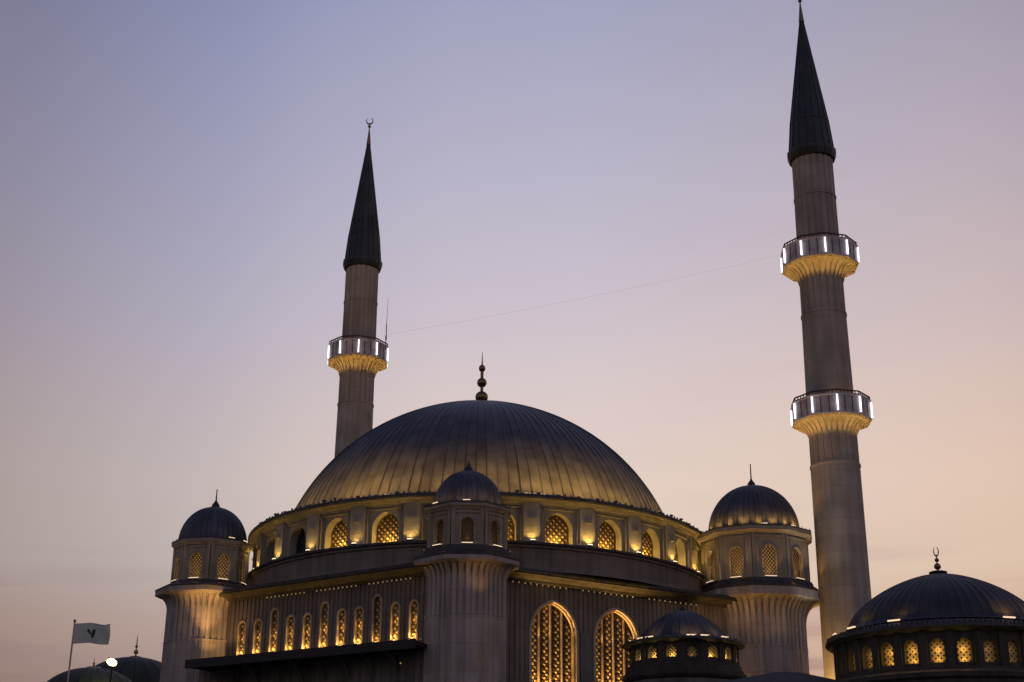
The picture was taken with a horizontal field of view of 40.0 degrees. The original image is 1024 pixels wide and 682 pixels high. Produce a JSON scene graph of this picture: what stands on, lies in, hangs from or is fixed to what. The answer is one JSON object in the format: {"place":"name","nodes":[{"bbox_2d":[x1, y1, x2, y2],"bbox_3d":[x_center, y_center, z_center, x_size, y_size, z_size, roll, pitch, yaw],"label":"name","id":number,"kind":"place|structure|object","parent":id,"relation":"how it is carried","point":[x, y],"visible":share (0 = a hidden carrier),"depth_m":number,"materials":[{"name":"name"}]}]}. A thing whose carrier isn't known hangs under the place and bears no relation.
{"place":"outdoors","nodes":[
{"label":"outdoors","id":0,"kind":"place"},
{"bbox_2d":[0,0,1023,681],"label":"sky","id":1,"kind":"structure","parent":0,"point":[179,179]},
{"bbox_2d":[825,547,1023,681],"bbox_3d":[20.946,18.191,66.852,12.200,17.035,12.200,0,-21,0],"label":"domed side hall","id":2,"kind":"structure","parent":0,"point":[937,625],"depth_m":64.25,"materials":[{"name":"stone"}]},
{"bbox_2d":[866,647,872,667],"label":"round headed window","id":3,"kind":"structure","parent":2,"relation":"in","point":[869,653],"depth_m":65.55,"materials":[{"name":"gold glass"}]},
{"bbox_2d":[884,643,893,665],"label":"round headed window","id":4,"kind":"structure","parent":2,"relation":"in","point":[889,649],"depth_m":64.68,"materials":[{"name":"gold glass"}]},
{"bbox_2d":[906,641,918,663],"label":"round headed window","id":5,"kind":"structure","parent":2,"relation":"in","point":[912,650],"depth_m":63.99,"materials":[{"name":"gold glass"}]},
{"bbox_2d":[931,639,945,662],"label":"round headed window","id":6,"kind":"structure","parent":2,"relation":"in","point":[937,646],"depth_m":63.50,"materials":[{"name":"gold glass"}]},
{"bbox_2d":[957,639,970,661],"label":"round headed window","id":7,"kind":"structure","parent":2,"relation":"in","point":[963,647],"depth_m":63.24,"materials":[{"name":"gold glass"}]},
{"bbox_2d":[983,639,995,661],"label":"round headed window","id":8,"kind":"structure","parent":2,"relation":"in","point":[989,652],"depth_m":63.21,"materials":[{"name":"gold glass"}]},
{"bbox_2d":[1008,640,1017,662],"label":"round headed window","id":9,"kind":"structure","parent":2,"relation":"in","point":[1012,654],"depth_m":63.43,"materials":[{"name":"gold glass"}]},
{"label":"ground","id":10,"kind":"structure","parent":0,"visible":0},
{"bbox_2d":[67,619,75,681],"bbox_3d":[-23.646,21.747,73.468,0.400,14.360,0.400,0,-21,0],"label":"flagpole","id":11,"kind":"object","parent":10,"relation":"on","point":[74,620],"visible":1,"depth_m":75.37,"materials":[{"name":"grey metal"}]},
{"bbox_2d":[73,623,109,644],"bbox_3d":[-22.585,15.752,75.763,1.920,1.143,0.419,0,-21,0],"label":"flag","id":12,"kind":"object","parent":11,"relation":"attached to","point":[95,633],"visible":1,"depth_m":75.74,"materials":[{"name":"fabric"}]},
{"bbox_2d":[47,658,131,681],"bbox_3d":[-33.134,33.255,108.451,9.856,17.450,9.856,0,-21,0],"label":"domed outbuilding","id":13,"kind":"structure","parent":10,"relation":"on","point":[93,673],"depth_m":108.59,"materials":[{"name":"metal"}]},
{"bbox_2d":[105,657,118,681],"bbox_3d":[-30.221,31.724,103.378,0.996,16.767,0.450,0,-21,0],"label":"street lamp","id":14,"kind":"object","parent":10,"relation":"on","point":[112,662],"visible":1,"depth_m":106.04,"materials":[{"name":"glass"}]},
{"bbox_2d":[95,636,160,681],"bbox_3d":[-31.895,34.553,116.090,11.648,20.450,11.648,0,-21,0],"label":"domed outbuilding","id":15,"kind":"structure","parent":10,"relation":"on","point":[135,668],"depth_m":115.36,"materials":[{"name":"stone"}]},
{"bbox_2d":[328,118,388,457],"bbox_3d":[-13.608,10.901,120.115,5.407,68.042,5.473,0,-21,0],"label":"minaret","id":16,"kind":"object","parent":10,"relation":"on","point":[357,356],"visible":0.57,"depth_m":123.46,"materials":[{"name":"stone"}]},
{"bbox_2d":[385,308,387,349],"bbox_3d":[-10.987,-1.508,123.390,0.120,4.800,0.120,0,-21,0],"label":"antenna","id":17,"kind":"object","parent":16,"relation":"attached to","point":[386,332],"visible":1,"depth_m":122.94,"materials":[{"name":"metal"}]},
{"bbox_2d":[155,351,818,681],"bbox_3d":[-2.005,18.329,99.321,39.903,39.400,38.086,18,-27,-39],"label":"mosque hall","id":18,"kind":"structure","parent":10,"relation":"on","point":[481,538],"depth_m":90.54,"materials":[{"name":"stone"}]},
{"bbox_2d":[236,621,246,654],"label":"slender window","id":19,"kind":"structure","parent":18,"relation":"in","point":[243,631],"depth_m":91.91,"materials":[{"name":"gold glass"}]},
{"bbox_2d":[251,619,262,653],"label":"slender window","id":20,"kind":"structure","parent":18,"relation":"in","point":[259,628],"depth_m":91.13,"materials":[{"name":"gold glass"}]},
{"bbox_2d":[268,608,279,651],"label":"slender window","id":21,"kind":"structure","parent":18,"relation":"in","point":[274,641],"depth_m":90.45,"materials":[{"name":"gold glass"}]},
{"bbox_2d":[284,614,295,650],"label":"slender window","id":22,"kind":"structure","parent":18,"relation":"in","point":[291,631],"depth_m":89.60,"materials":[{"name":"gold glass"}]},
{"bbox_2d":[296,529,305,553],"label":"arched window","id":23,"kind":"structure","parent":18,"relation":"in","point":[301,541],"depth_m":93.04,"materials":[{"name":"glass"}]},
{"bbox_2d":[301,612,311,648],"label":"slender window","id":24,"kind":"structure","parent":18,"relation":"in","point":[308,630],"depth_m":88.81,"materials":[{"name":"gold glass"}]},
{"bbox_2d":[318,601,329,646],"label":"slender window","id":25,"kind":"structure","parent":18,"relation":"in","point":[325,628],"depth_m":88.14,"materials":[{"name":"gold glass"}]},
{"bbox_2d":[331,520,346,547],"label":"arched window","id":26,"kind":"structure","parent":18,"relation":"in","point":[339,533],"depth_m":90.72,"materials":[{"name":"gold glass"}]},
{"bbox_2d":[335,608,346,644],"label":"slender window","id":27,"kind":"structure","parent":18,"relation":"in","point":[343,620],"depth_m":87.28,"materials":[{"name":"gold glass"}]},
{"bbox_2d":[353,606,364,643],"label":"slender window","id":28,"kind":"structure","parent":18,"relation":"in","point":[361,612],"depth_m":86.50,"materials":[{"name":"yellow glass"}]},
{"bbox_2d":[371,594,382,641],"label":"slender window","id":29,"kind":"structure","parent":18,"relation":"in","point":[379,602],"depth_m":85.85,"materials":[{"name":"gold glass"}]},
{"bbox_2d":[376,514,398,542],"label":"arched window","id":30,"kind":"structure","parent":18,"relation":"in","point":[387,530],"depth_m":89.10,"materials":[{"name":"gold glass"}]},
{"bbox_2d":[389,601,400,639],"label":"slender window","id":31,"kind":"structure","parent":18,"relation":"in","point":[397,608],"depth_m":84.97,"materials":[{"name":"gold glass"}]},
{"bbox_2d":[407,599,419,637],"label":"slender window","id":32,"kind":"structure","parent":18,"relation":"in","point":[415,611],"depth_m":84.21,"materials":[{"name":"gold glass"}]},
{"bbox_2d":[508,517,514,539],"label":"arched window","id":33,"kind":"structure","parent":18,"relation":"in","point":[511,528],"depth_m":88.23,"materials":[{"name":"gold glass"}]},
{"bbox_2d":[529,600,578,681],"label":"great arched window","id":34,"kind":"structure","parent":18,"relation":"in","point":[553,647],"depth_m":86.44,"materials":[{"name":"gold glass"}]},
{"bbox_2d":[545,515,568,543],"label":"arched window","id":35,"kind":"structure","parent":18,"relation":"in","point":[556,529],"depth_m":89.01,"materials":[{"name":"gold glass"}]},
{"bbox_2d":[598,521,615,549],"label":"arched window","id":36,"kind":"structure","parent":18,"relation":"in","point":[606,534],"depth_m":90.56,"materials":[{"name":"gold glass"}]},
{"bbox_2d":[593,607,639,681],"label":"great arched window","id":37,"kind":"structure","parent":18,"relation":"in","point":[610,660],"depth_m":88.73,"materials":[{"name":"gold glass"}]},
{"bbox_2d":[642,531,652,556],"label":"arched window","id":38,"kind":"structure","parent":18,"relation":"in","point":[647,546],"depth_m":92.80,"materials":[{"name":"gold glass"}]},
{"bbox_2d":[675,545,677,561],"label":"arched window","id":39,"kind":"structure","parent":18,"relation":"in","point":[675,545],"depth_m":95.83,"materials":[{"name":"gold glass"}]},
{"bbox_2d":[622,607,746,681],"bbox_3d":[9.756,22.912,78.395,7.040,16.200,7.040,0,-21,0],"label":"small domed hall","id":40,"kind":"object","parent":10,"relation":"on","point":[682,644],"visible":1,"depth_m":77.81,"materials":[{"name":"stone"}]},
{"bbox_2d":[651,647,655,657],"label":"round headed window","id":41,"kind":"structure","parent":40,"relation":"in","point":[653,651],"depth_m":78.37,"materials":[{"name":"yellow glass"}]},
{"bbox_2d":[668,645,676,656],"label":"round headed window","id":42,"kind":"structure","parent":40,"relation":"in","point":[672,652],"depth_m":77.81,"materials":[{"name":"yellow glass"}]},
{"bbox_2d":[687,645,696,655],"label":"round headed window","id":43,"kind":"structure","parent":40,"relation":"in","point":[692,651],"depth_m":77.65,"materials":[{"name":"glass"}]},
{"bbox_2d":[708,646,714,656],"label":"round headed window","id":44,"kind":"structure","parent":40,"relation":"in","point":[711,651],"depth_m":77.91,"materials":[{"name":"yellow glass"}]},
{"bbox_2d":[724,672,838,681],"bbox_3d":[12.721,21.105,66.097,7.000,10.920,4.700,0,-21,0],"label":"dome","id":45,"kind":"object","parent":10,"relation":"on","point":[787,677],"visible":1,"depth_m":66.67,"materials":[{"name":"metal"}]},
{"bbox_2d":[780,0,872,678],"bbox_3d":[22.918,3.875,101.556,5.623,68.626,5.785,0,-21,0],"label":"minaret","id":46,"kind":"object","parent":10,"relation":"on","point":[830,413],"visible":1,"depth_m":100.99,"materials":[{"name":"stone"}]},
{"bbox_2d":[416,254,781,329],"bbox_3d":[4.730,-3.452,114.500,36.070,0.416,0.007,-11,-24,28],"label":"cable","id":47,"kind":"object","parent":46,"relation":"attached to","point":[586,297],"visible":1,"depth_m":113.94,"materials":[{"name":"black metal"}]}
]}

